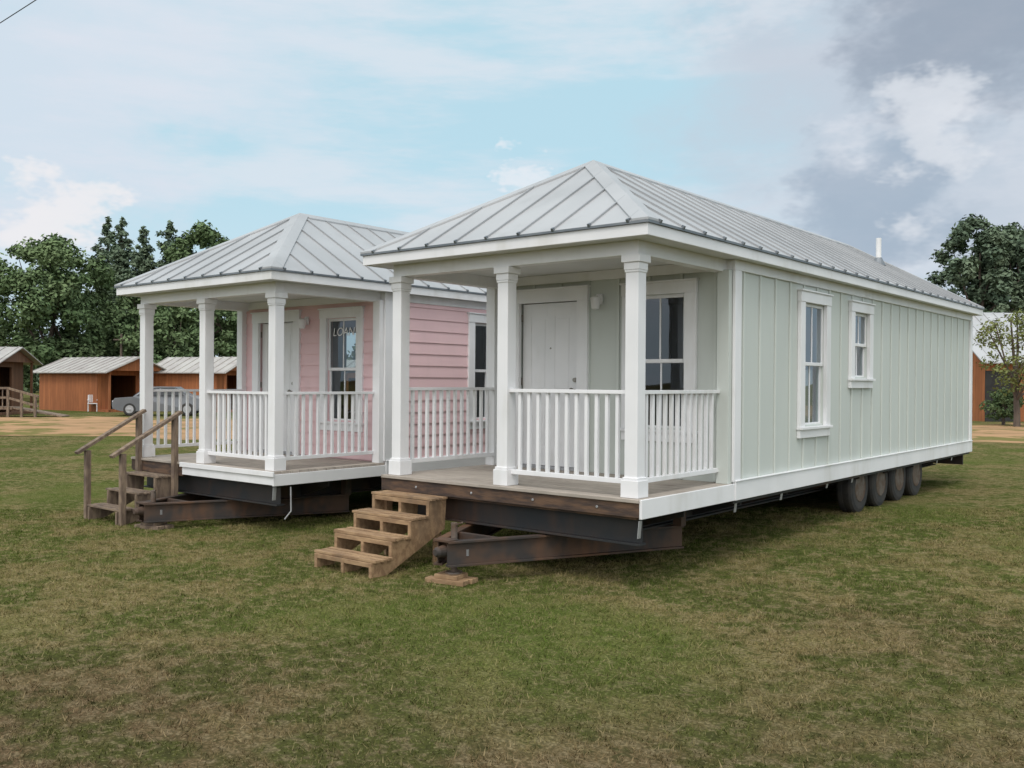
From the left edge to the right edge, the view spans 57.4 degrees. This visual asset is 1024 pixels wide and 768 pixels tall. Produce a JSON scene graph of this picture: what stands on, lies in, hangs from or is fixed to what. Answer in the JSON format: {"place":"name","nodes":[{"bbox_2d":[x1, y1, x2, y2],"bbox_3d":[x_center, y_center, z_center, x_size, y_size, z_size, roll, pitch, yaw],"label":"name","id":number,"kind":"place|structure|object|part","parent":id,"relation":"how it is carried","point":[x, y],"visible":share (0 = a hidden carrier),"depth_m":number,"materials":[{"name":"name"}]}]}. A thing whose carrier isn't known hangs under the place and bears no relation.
{"place":"outdoors","nodes":[
{"label":"outdoors","id":0,"kind":"place"},
{"bbox_2d":[346,359,355,411],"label":"wooden shed","id":1,"kind":"structure","parent":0,"point":[350,382],"depth_m":54.15,"materials":[{"name":"orange wood"}]},
{"bbox_2d":[0,391,1023,767],"bbox_3d":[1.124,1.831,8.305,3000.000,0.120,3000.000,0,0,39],"label":"ground","id":2,"kind":"structure","parent":0,"point":[40,473],"depth_m":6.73,"materials":[{"name":"green plant"}]},
{"bbox_2d":[0,325,16,346],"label":"oak tree","id":3,"kind":"object","parent":2,"relation":"on","point":[8,339],"visible":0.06,"depth_m":80.42,"materials":[{"name":"green plant"}]},
{"bbox_2d":[0,346,69,416],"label":"brown cabin","id":4,"kind":"object","parent":2,"relation":"on","point":[13,360],"visible":0.96,"depth_m":47.01,"materials":[{"name":"brown wood"}]},
{"bbox_2d":[0,232,138,391],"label":"oak tree","id":5,"kind":"object","parent":2,"relation":"on","point":[39,308],"visible":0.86,"depth_m":70.24,"materials":[{"name":"green plant"}]},
{"bbox_2d":[87,395,96,411],"bbox_3d":[-22.896,1.043,51.004,0.520,0.920,0.475,0,0,-23],"label":"garden chair","id":6,"kind":"object","parent":2,"relation":"on","point":[89,399],"visible":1,"depth_m":51.10,"materials":[{"name":"white paint"}]},
{"bbox_2d":[80,216,116,356],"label":"pine tree","id":7,"kind":"object","parent":2,"relation":"on","point":[107,240],"visible":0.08,"depth_m":89.53,"materials":[{"name":"green plant"}]},
{"bbox_2d":[33,356,166,411],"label":"wooden shed","id":8,"kind":"structure","parent":2,"relation":"on","point":[69,384],"depth_m":52.50,"materials":[{"name":"orange wood"}]},
{"bbox_2d":[95,216,136,356],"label":"pine tree","id":9,"kind":"object","parent":2,"relation":"on","point":[119,257],"visible":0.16,"depth_m":85.44,"materials":[{"name":"green plant"}]},
{"bbox_2d":[113,334,129,356],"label":"utility pole","id":10,"kind":"object","parent":2,"relation":"on","point":[121,347],"visible":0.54,"depth_m":69.94,"materials":[{"name":"brown wood"}]},
{"bbox_2d":[74,409,182,525],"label":"wooden steps","id":11,"kind":"structure","parent":2,"relation":"on","point":[129,489],"depth_m":12.69,"materials":[{"name":"brown wood"}]},
{"bbox_2d":[117,226,155,356],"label":"pine tree","id":12,"kind":"object","parent":2,"relation":"on","point":[142,261],"visible":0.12,"depth_m":83.61,"materials":[{"name":"green plant"}]},
{"bbox_2d":[96,296,179,357],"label":"oak tree","id":13,"kind":"object","parent":2,"relation":"on","point":[123,327],"visible":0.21,"depth_m":74.56,"materials":[{"name":"green plant"}]},
{"bbox_2d":[134,521,173,529],"bbox_3d":[-4.580,1.800,11.961,0.440,0.085,0.250,0,0,28],"label":"wood block pad","id":14,"kind":"object","parent":2,"relation":"on","point":[156,525],"visible":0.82,"depth_m":11.87,"materials":[{"name":"brown wood"}]},
{"bbox_2d":[112,386,198,415],"bbox_3d":[-17.426,0.841,46.509,4.350,1.430,1.720,0,0,-8],"label":"parked car","id":15,"kind":"object","parent":2,"relation":"on","point":[129,406],"visible":0.66,"depth_m":45.71,"materials":[{"name":"paint"}]},
{"bbox_2d":[136,220,188,353],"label":"pine tree","id":16,"kind":"object","parent":2,"relation":"on","point":[169,231],"visible":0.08,"depth_m":83.78,"materials":[{"name":"green plant"}]},
{"bbox_2d":[115,307,230,363],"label":"oak tree","id":17,"kind":"object","parent":2,"relation":"on","point":[168,323],"visible":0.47,"depth_m":70.91,"materials":[{"name":"green plant"}]},
{"bbox_2d":[23,330,355,392],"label":"distant tree line","id":18,"kind":"object","parent":2,"relation":"on","point":[352,356],"depth_m":116.32,"materials":[{"name":"green plant"}]},
{"bbox_2d":[153,356,236,411],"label":"wooden shed","id":19,"kind":"structure","parent":2,"relation":"on","point":[182,372],"depth_m":52.79,"materials":[{"name":"orange wood"}]},
{"bbox_2d":[159,219,236,356],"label":"oak tree","id":20,"kind":"object","parent":2,"relation":"on","point":[203,235],"visible":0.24,"depth_m":79.00,"materials":[{"name":"green plant"}]},
{"bbox_2d":[214,310,236,356],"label":"oak tree","id":21,"kind":"object","parent":2,"relation":"on","point":[231,317],"visible":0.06,"depth_m":79.19,"materials":[{"name":"green plant"}]},
{"bbox_2d":[114,213,486,522],"bbox_3d":[-0.761,-0.360,16.589,3.737,4.289,12.539,0,0,39],"label":"cottage on trailer","id":22,"kind":"object","parent":2,"relation":"on","point":[303,295],"visible":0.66,"depth_m":12.88,"materials":[{"name":"pink"}]},
{"bbox_3d":[-3.598,-0.025,14.300,1.206,2.170,0.140,0,0,39],"label":"door","id":23,"kind":"part","parent":22,"relation":"part of","materials":[{"name":"white paint"}]},
{"bbox_3d":[-2.425,-0.210,13.337,0.970,1.760,0.130,0,0,39],"label":"window frame","id":24,"kind":"part","parent":22,"relation":"part of","materials":[{"name":"white paint"}]},
{"bbox_3d":[-2.775,-0.220,16.769,0.130,1.760,1.010,0,0,39],"label":"window frame","id":25,"kind":"part","parent":22,"relation":"part of","materials":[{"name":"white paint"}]},
{"bbox_3d":[-0.372,-0.198,14.433,0.130,1.760,0.990,0,0,39],"label":"window frame","id":26,"kind":"part","parent":22,"relation":"part of","materials":[{"name":"white paint"}]},
{"bbox_2d":[314,490,447,578],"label":"wooden steps","id":27,"kind":"structure","parent":2,"relation":"on","point":[394,542],"depth_m":9.58,"materials":[{"name":"brown wood"}]},
{"bbox_2d":[425,570,477,586],"bbox_3d":[-0.573,1.835,8.851,0.440,0.085,0.250,0,0,28],"label":"wood block pad","id":28,"kind":"object","parent":2,"relation":"on","point":[463,579],"visible":0.98,"depth_m":8.77,"materials":[{"name":"beige wood"}]},
{"bbox_2d":[360,160,983,573],"bbox_3d":[3.278,-0.362,13.518,3.737,4.364,12.539,0,0,39],"label":"cottage on trailer","id":29,"kind":"object","parent":2,"relation":"on","point":[660,356],"visible":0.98,"depth_m":10.35,"materials":[{"name":"green"}]},
{"bbox_3d":[0.441,-0.065,11.228,1.206,2.170,0.140,0,0,39],"label":"door","id":30,"kind":"part","parent":29,"relation":"part of","materials":[{"name":"white paint"}]},
{"bbox_3d":[1.614,-0.250,10.265,0.970,1.760,0.130,0,0,39],"label":"window frame","id":31,"kind":"part","parent":29,"relation":"part of","materials":[{"name":"white paint"}]},
{"bbox_3d":[3.636,-0.238,11.387,0.210,1.760,0.990,0,0,39],"label":"window frame","id":32,"kind":"part","parent":29,"relation":"part of","materials":[{"name":"white paint"}]},
{"bbox_3d":[4.703,-0.524,12.621,0.130,1.160,0.890,0,0,39],"label":"window frame","id":33,"kind":"part","parent":29,"relation":"part of","materials":[{"name":"white paint"}]},
{"bbox_2d":[925,214,1023,312],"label":"pine tree","id":34,"kind":"object","parent":2,"relation":"on","point":[990,242],"visible":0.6,"depth_m":67.22,"materials":[{"name":"green plant"}]},
{"bbox_2d":[966,222,1023,312],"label":"pine tree","id":35,"kind":"object","parent":2,"relation":"on","point":[1014,235],"visible":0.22,"depth_m":67.81,"materials":[{"name":"green plant"}]},
{"bbox_2d":[973,308,1023,426],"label":"sapling","id":36,"kind":"object","parent":2,"relation":"on","point":[1015,359],"visible":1,"depth_m":40.41,"materials":[{"name":"green plant"}]},
{"bbox_2d":[979,387,1023,424],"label":"garden bush","id":37,"kind":"object","parent":2,"relation":"on","point":[1001,405],"visible":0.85,"depth_m":41.86,"materials":[{"name":"green plant"}]},
{"bbox_3d":[-13.574,-3.343,22.799,1.000,10.200,0.320,0,0,39],"label":"utility pole","id":38,"kind":"object","parent":2,"relation":"on","visible":0},
{"bbox_2d":[0,0,35,22],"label":"overhead cable","id":39,"kind":"object","parent":38,"relation":"attached to","point":[18,11],"visible":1,"depth_m":20.04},
{"bbox_2d":[0,416,1023,442],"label":"dirt road","id":40,"kind":"structure","parent":0,"point":[99,426],"depth_m":34.70,"materials":[{"name":"beige soil"}]},
{"bbox_2d":[0,0,1023,356],"label":"sky","id":41,"kind":"structure","parent":0,"point":[855,123],"materials":[{"name":"blue"}]},
{"bbox_2d":[972,312,1023,421],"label":"barn","id":42,"kind":"structure","parent":0,"point":[983,381],"depth_m":46.44,"materials":[{"name":"orange wood"}]},
{"bbox_2d":[985,368,1018,421],"bbox_3d":[24.116,0.502,45.982,1.750,2.700,0.055,0,0,-6],"label":"barn door","id":43,"kind":"structure","parent":42,"relation":"in","point":[989,380],"depth_m":45.93,"materials":[{"name":"brown wood"}]}
]}

